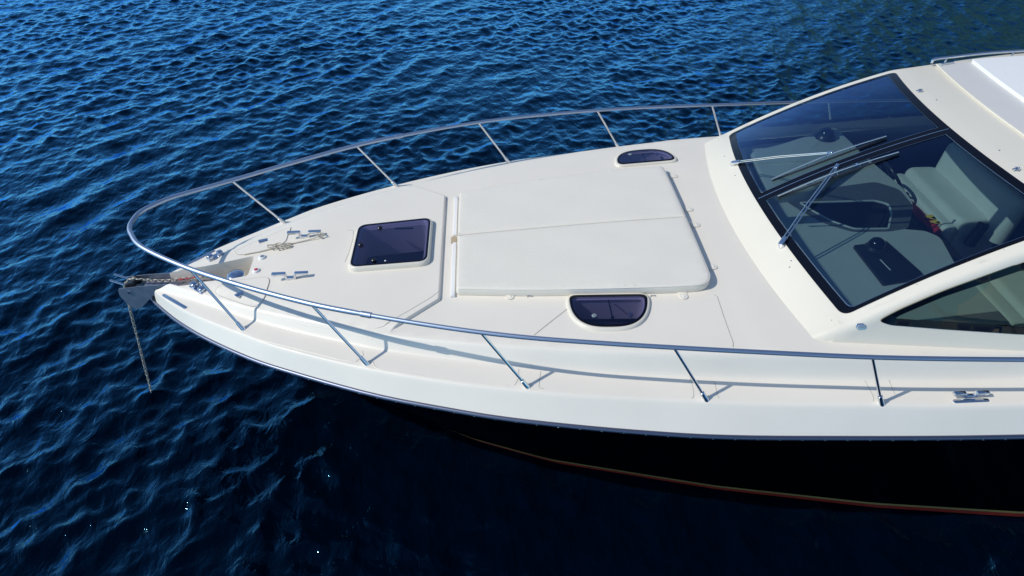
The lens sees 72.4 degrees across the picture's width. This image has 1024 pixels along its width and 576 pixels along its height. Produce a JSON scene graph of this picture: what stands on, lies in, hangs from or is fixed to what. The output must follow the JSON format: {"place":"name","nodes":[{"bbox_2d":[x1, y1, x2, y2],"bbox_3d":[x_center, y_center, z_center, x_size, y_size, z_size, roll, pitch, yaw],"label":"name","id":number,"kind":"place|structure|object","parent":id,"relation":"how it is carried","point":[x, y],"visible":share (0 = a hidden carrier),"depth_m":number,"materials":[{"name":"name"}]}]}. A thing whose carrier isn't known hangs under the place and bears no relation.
{"place":"outdoors","nodes":[
{"label":"outdoors","id":0,"kind":"place"},
{"bbox_2d":[0,0,1023,575],"bbox_3d":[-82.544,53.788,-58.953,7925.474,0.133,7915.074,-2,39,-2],"label":"sea","id":1,"kind":"structure","parent":0,"point":[204,458],"depth_m":9.31,"materials":[{"name":"liquid"}]},
{"bbox_2d":[109,49,1023,517],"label":"motor yacht","id":2,"kind":"object","parent":1,"relation":"on","point":[795,349],"visible":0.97,"depth_m":5.61,"materials":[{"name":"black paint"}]},
{"bbox_2d":[123,276,206,392],"bbox_3d":[-3.103,0.548,6.814,1.177,1.634,0.212,-2,39,-2],"label":"anchor chain","id":3,"kind":"object","parent":2,"relation":"attached to","point":[132,315],"visible":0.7,"depth_m":6.61,"materials":[{"name":"grey metal"}]},
{"bbox_2d":[244,232,324,254],"bbox_3d":[-2.096,-0.390,6.447,0.752,0.144,0.101,-8,39,-10],"label":"mooring line","id":4,"kind":"object","parent":2,"relation":"on","point":[275,246],"visible":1,"depth_m":6.45,"materials":[{"name":"beige fabric"}]},
{"bbox_2d":[458,166,692,234],"bbox_3d":[0.577,-0.826,6.643,2.170,0.221,0.952,-2,39,-2],"label":"sun cushion","id":5,"kind":"object","parent":2,"relation":"on","point":[632,194],"visible":0.93,"depth_m":6.54,"materials":[{"name":"plastic"}]},
{"bbox_2d":[456,217,717,299],"bbox_3d":[0.618,-0.205,5.864,2.165,0.222,1.031,-2,39,-2],"label":"sun cushion","id":6,"kind":"object","parent":2,"relation":"on","point":[656,256],"visible":1,"depth_m":5.82,"materials":[{"name":"plastic"}]},
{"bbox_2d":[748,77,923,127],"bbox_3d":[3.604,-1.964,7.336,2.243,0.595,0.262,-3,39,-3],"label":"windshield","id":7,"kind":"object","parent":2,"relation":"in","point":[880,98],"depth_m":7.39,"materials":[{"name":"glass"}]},
{"bbox_2d":[911,200,942,236],"bbox_3d":[4.159,-0.725,6.989,0.261,0.063,0.799,-2,39,-2],"label":"red cloth","id":8,"kind":"object","parent":2,"relation":"on","point":[923,217],"visible":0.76,"depth_m":6.91,"materials":[{"name":"orange"}]},
{"bbox_2d":[880,262,1023,334],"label":"side window","id":9,"kind":"structure","parent":2,"relation":"in","point":[993,302],"depth_m":4.91,"materials":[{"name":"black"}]},
{"bbox_2d":[853,241,921,285],"bbox_3d":[3.118,-0.216,5.854,0.396,0.031,0.529,-8,39,-10],"label":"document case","id":10,"kind":"object","parent":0,"point":[891,265],"visible":1,"depth_m":5.80,"materials":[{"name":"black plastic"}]}
]}

